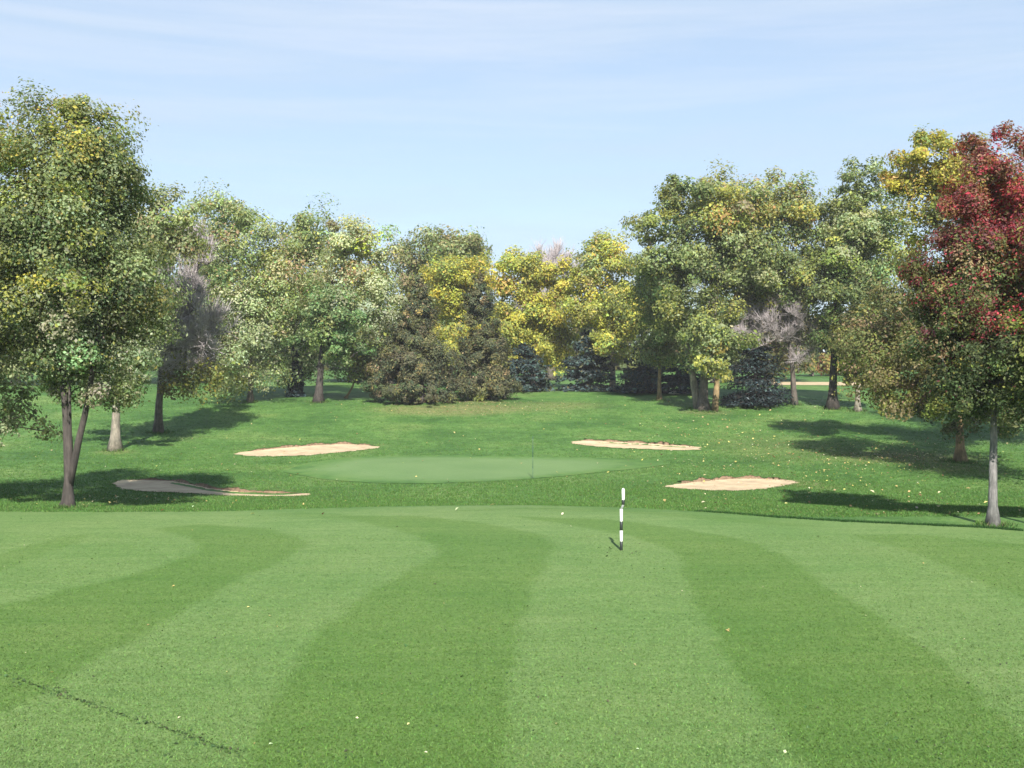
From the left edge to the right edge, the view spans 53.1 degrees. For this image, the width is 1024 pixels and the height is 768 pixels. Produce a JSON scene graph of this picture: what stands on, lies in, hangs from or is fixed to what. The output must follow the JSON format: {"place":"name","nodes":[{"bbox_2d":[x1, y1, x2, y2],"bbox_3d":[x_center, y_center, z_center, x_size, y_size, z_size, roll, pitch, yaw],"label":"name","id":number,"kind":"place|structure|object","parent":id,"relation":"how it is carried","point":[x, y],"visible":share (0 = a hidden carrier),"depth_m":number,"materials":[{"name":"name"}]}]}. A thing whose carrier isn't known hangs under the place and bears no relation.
{"place":"outdoors","nodes":[
{"label":"outdoors","id":0,"kind":"place"},
{"bbox_2d":[0,505,1023,767],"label":"fairway","id":1,"kind":"structure","parent":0,"point":[450,525],"depth_m":17.40,"materials":[{"name":"green plant"}]},
{"bbox_2d":[25,539,988,753],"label":"stray leaves","id":2,"kind":"object","parent":1,"relation":"on","point":[785,751],"visible":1,"depth_m":13.35,"materials":[{"name":"yellow plant"}]},
{"bbox_2d":[0,514,1022,762],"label":"grass clippings","id":3,"kind":"object","parent":1,"relation":"on","point":[410,666],"depth_m":13.01,"materials":[{"name":"green plant"}]},
{"bbox_2d":[620,488,624,549],"bbox_3d":[2.648,3.280,24.594,0.119,1.555,0.073,0,0,0],"label":"marker pole","id":4,"kind":"object","parent":1,"relation":"on","point":[621,519],"visible":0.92,"depth_m":24.57,"materials":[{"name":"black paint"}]},
{"bbox_2d":[692,509,1022,530],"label":"grass fringe","id":5,"kind":"object","parent":1,"relation":"on","point":[889,522],"depth_m":29.23,"materials":[{"name":"green plant"}]},
{"bbox_2d":[0,533,1023,767],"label":"fairway grass","id":6,"kind":"structure","parent":0,"point":[977,759],"depth_m":13.38,"materials":[{"name":"green plant"}]},
{"bbox_2d":[0,369,1023,530],"bbox_3d":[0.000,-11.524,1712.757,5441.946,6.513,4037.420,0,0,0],"label":"rough ground","id":7,"kind":"structure","parent":0,"point":[334,390],"depth_m":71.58,"materials":[{"name":"green plant"}]},
{"bbox_2d":[0,264,62,385],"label":"background tree","id":8,"kind":"object","parent":7,"relation":"on","point":[25,375],"visible":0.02,"depth_m":115.83,"materials":[{"name":"green plant"}]},
{"bbox_2d":[0,92,73,447],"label":"maple tree","id":9,"kind":"object","parent":7,"relation":"on","point":[7,408],"visible":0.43,"depth_m":35.97,"materials":[{"name":"green plant"}]},
{"bbox_2d":[0,76,187,507],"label":"maple tree","id":10,"kind":"object","parent":7,"relation":"on","point":[89,178],"visible":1,"depth_m":32.49,"materials":[{"name":"green plant"}]},
{"bbox_2d":[13,267,184,381],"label":"background tree","id":11,"kind":"object","parent":7,"relation":"on","point":[123,344],"depth_m":121.63,"materials":[{"name":"green plant"}]},
{"bbox_2d":[23,179,216,451],"bbox_3d":[-24.144,-4.210,63.616,12.093,16.829,8.460,0,0,0],"label":"silver maple","id":12,"kind":"object","parent":7,"relation":"on","point":[187,242],"visible":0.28,"depth_m":63.05,"materials":[{"name":"green plant"}]},
{"bbox_2d":[128,217,246,433],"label":"bare tree","id":13,"kind":"object","parent":7,"relation":"on","point":[203,344],"visible":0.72,"depth_m":70.83,"materials":[{"name":"grey plant"}]},
{"bbox_2d":[151,259,265,382],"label":"background tree","id":14,"kind":"object","parent":7,"relation":"on","point":[208,312],"visible":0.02,"depth_m":125.82,"materials":[{"name":"green plant"}]},
{"bbox_2d":[113,477,309,495],"bbox_3d":[-14.093,4.578,45.769,12.881,0.291,4.963,0,1,36],"label":"sand bunker","id":15,"kind":"object","parent":7,"relation":"on","point":[154,484],"visible":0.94,"depth_m":45.85,"materials":[{"name":"beige sand"}]},
{"bbox_2d":[177,176,323,403],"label":"leafy tree","id":16,"kind":"object","parent":7,"relation":"on","point":[252,340],"visible":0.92,"depth_m":89.43,"materials":[{"name":"green plant"}]},
{"bbox_2d":[285,351,306,396],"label":"spruce tree","id":17,"kind":"object","parent":7,"relation":"on","point":[296,388],"visible":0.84,"depth_m":94.67,"materials":[{"name":"green plant"}]},
{"bbox_2d":[247,191,346,392],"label":"leafy tree","id":18,"kind":"object","parent":7,"relation":"on","point":[304,231],"visible":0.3,"depth_m":95.57,"materials":[{"name":"green plant"}]},
{"bbox_2d":[235,441,378,455],"bbox_3d":[-12.517,4.052,65.085,6.552,0.528,9.534,0,1,40],"label":"sand bunker","id":19,"kind":"object","parent":7,"relation":"on","point":[311,448],"visible":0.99,"depth_m":64.61,"materials":[{"name":"beige sand"}]},
{"bbox_2d":[295,328,370,381],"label":"background tree","id":20,"kind":"object","parent":7,"relation":"on","point":[338,369],"visible":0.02,"depth_m":129.22,"materials":[{"name":"green plant"}]},
{"bbox_2d":[280,212,413,402],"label":"silver maple","id":21,"kind":"object","parent":7,"relation":"on","point":[323,328],"visible":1,"depth_m":88.39,"materials":[{"name":"green plant"}]},
{"bbox_2d":[338,332,385,397],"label":"young tree","id":22,"kind":"object","parent":7,"relation":"on","point":[360,374],"visible":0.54,"depth_m":92.27,"materials":[{"name":"green plant"}]},
{"bbox_2d":[348,290,424,383],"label":"background tree","id":23,"kind":"object","parent":7,"relation":"on","point":[386,332],"visible":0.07,"depth_m":121.70,"materials":[{"name":"green plant"}]},
{"bbox_2d":[358,275,478,403],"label":"juniper","id":24,"kind":"object","parent":7,"relation":"on","point":[418,362],"visible":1,"depth_m":89.04,"materials":[{"name":"green plant"}]},
{"bbox_2d":[380,222,495,382],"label":"leafy tree","id":25,"kind":"object","parent":7,"relation":"on","point":[470,244],"visible":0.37,"depth_m":126.28,"materials":[{"name":"green plant"}]},
{"bbox_2d":[402,249,498,378],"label":"yellow maple","id":26,"kind":"object","parent":7,"relation":"on","point":[455,284],"visible":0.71,"depth_m":110.46,"materials":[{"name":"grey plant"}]},
{"bbox_2d":[0,300,930,370],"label":"distant woods","id":27,"kind":"object","parent":7,"relation":"on","point":[618,366],"visible":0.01,"depth_m":183.01,"materials":[{"name":"green plant"}]},
{"bbox_2d":[463,388,488,400],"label":"shrub","id":28,"kind":"object","parent":7,"relation":"on","point":[475,398],"visible":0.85,"depth_m":90.54,"materials":[{"name":"green plant"}]},
{"bbox_2d":[283,455,671,482],"bbox_3d":[-1.872,4.463,56.647,19.556,0.375,13.781,0,1,-41],"label":"putting green","id":29,"kind":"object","parent":7,"relation":"on","point":[427,469],"visible":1,"depth_m":55.24,"materials":[{"name":"green plant"}]},
{"bbox_2d":[532,436,532,477],"bbox_3d":[1.036,3.662,50.992,0.220,2.110,0.220,0,0,0],"label":"flagstick","id":30,"kind":"object","parent":29,"relation":"in","point":[532,456],"visible":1,"depth_m":50.97,"materials":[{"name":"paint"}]},
{"bbox_2d":[446,271,522,399],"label":"juniper","id":31,"kind":"object","parent":7,"relation":"on","point":[497,383],"visible":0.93,"depth_m":91.68,"materials":[{"name":"green plant"}]},
{"bbox_2d":[17,396,1020,513],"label":"fallen leaves","id":32,"kind":"object","parent":7,"relation":"on","point":[703,458],"visible":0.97,"depth_m":58.98,"materials":[{"name":"yellow plant"}]},
{"bbox_2d":[466,242,588,386],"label":"yellow maple","id":33,"kind":"object","parent":7,"relation":"on","point":[531,325],"visible":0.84,"depth_m":106.69,"materials":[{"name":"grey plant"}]},
{"bbox_2d":[503,342,559,392],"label":"spruce tree","id":34,"kind":"object","parent":7,"relation":"on","point":[526,352],"visible":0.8,"depth_m":101.20,"materials":[{"name":"green plant"}]},
{"bbox_2d":[51,398,1017,527],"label":"grass tufts","id":35,"kind":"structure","parent":7,"relation":"on","point":[978,523],"depth_m":58.10,"materials":[{"name":"green plant"}]},
{"bbox_2d":[510,235,582,380],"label":"bare tree","id":36,"kind":"object","parent":7,"relation":"on","point":[554,254],"visible":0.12,"depth_m":134.30,"materials":[{"name":"grey plant"}]},
{"bbox_2d":[555,329,619,391],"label":"spruce tree","id":37,"kind":"object","parent":7,"relation":"on","point":[588,373],"visible":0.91,"depth_m":103.14,"materials":[{"name":"green plant"}]},
{"bbox_2d":[551,226,650,390],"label":"yellow maple","id":38,"kind":"object","parent":7,"relation":"on","point":[595,310],"visible":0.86,"depth_m":102.17,"materials":[{"name":"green plant"}]},
{"bbox_2d":[572,438,701,449],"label":"sand bunker","id":39,"kind":"object","parent":7,"relation":"on","point":[594,442],"visible":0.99,"depth_m":67.65,"materials":[{"name":"beige sand"}]},
{"bbox_2d":[606,344,676,393],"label":"spruce tree","id":40,"kind":"object","parent":7,"relation":"on","point":[641,377],"visible":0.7,"depth_m":99.05,"materials":[{"name":"green plant"}]},
{"bbox_2d":[626,260,694,399],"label":"young tree","id":41,"kind":"object","parent":7,"relation":"on","point":[657,353],"visible":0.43,"depth_m":90.66,"materials":[{"name":"green plant"}]},
{"bbox_2d":[651,346,699,393],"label":"spruce tree","id":42,"kind":"object","parent":7,"relation":"on","point":[679,380],"visible":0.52,"depth_m":97.17,"materials":[{"name":"green plant"}]},
{"bbox_2d":[631,290,771,382],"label":"background tree","id":43,"kind":"object","parent":7,"relation":"on","point":[731,361],"visible":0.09,"depth_m":126.25,"materials":[{"name":"green plant"}]},
{"bbox_2d":[618,154,844,411],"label":"maple tree","id":44,"kind":"object","parent":7,"relation":"on","point":[732,257],"visible":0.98,"depth_m":83.67,"materials":[{"name":"green plant"}]},
{"bbox_2d":[665,475,797,490],"bbox_3d":[10.202,4.571,47.951,5.558,0.273,8.477,0,1,38],"label":"sand bunker","id":45,"kind":"object","parent":7,"relation":"on","point":[726,482],"visible":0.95,"depth_m":47.94,"materials":[{"name":"beige sand"}]},
{"bbox_2d":[719,339,796,408],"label":"spruce tree","id":46,"kind":"object","parent":7,"relation":"on","point":[757,394],"visible":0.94,"depth_m":87.27,"materials":[{"name":"green plant"}]},
{"bbox_2d":[726,277,822,404],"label":"bare tree","id":47,"kind":"object","parent":7,"relation":"on","point":[791,326],"visible":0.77,"depth_m":86.12,"materials":[{"name":"grey plant"}]},
{"bbox_2d":[728,301,824,381],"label":"background tree","id":48,"kind":"object","parent":7,"relation":"on","point":[780,351],"visible":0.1,"depth_m":128.85,"materials":[{"name":"green plant"}]},
{"bbox_2d":[783,353,869,375],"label":"shrub","id":49,"kind":"object","parent":7,"relation":"on","point":[825,367],"visible":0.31,"depth_m":148.66,"materials":[{"name":"green plant"}]},
{"bbox_2d":[779,154,916,409],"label":"leafy tree","id":50,"kind":"object","parent":7,"relation":"on","point":[856,240],"visible":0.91,"depth_m":83.76,"materials":[{"name":"green plant"}]},
{"bbox_2d":[819,310,893,411],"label":"leafy tree","id":51,"kind":"object","parent":7,"relation":"on","point":[840,328],"visible":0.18,"depth_m":83.10,"materials":[{"name":"green plant"}]},
{"bbox_2d":[815,123,1023,462],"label":"yellow maple","id":52,"kind":"object","parent":7,"relation":"on","point":[898,183],"visible":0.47,"depth_m":56.76,"materials":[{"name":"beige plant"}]},
{"bbox_2d":[874,281,985,367],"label":"background tree","id":53,"kind":"object","parent":7,"relation":"on","point":[900,314],"depth_m":119.54,"materials":[{"name":"green plant"}]},
{"bbox_2d":[893,120,1023,526],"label":"red maple","id":54,"kind":"object","parent":7,"relation":"on","point":[963,310],"visible":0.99,"depth_m":27.98,"materials":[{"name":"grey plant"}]},
{"bbox_2d":[1011,217,1023,363],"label":"leafy tree","id":55,"kind":"object","parent":7,"relation":"on","point":[1022,334],"visible":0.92,"depth_m":26.63,"materials":[{"name":"green plant"}]},
{"bbox_2d":[0,0,1023,351],"label":"sky","id":56,"kind":"structure","parent":0,"point":[524,120],"materials":[{"name":"blue"}]},
{"bbox_2d":[738,382,860,384],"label":"sandy path","id":57,"kind":"structure","parent":0,"point":[809,383],"depth_m":123.58,"materials":[{"name":"beige sand"}]}
]}

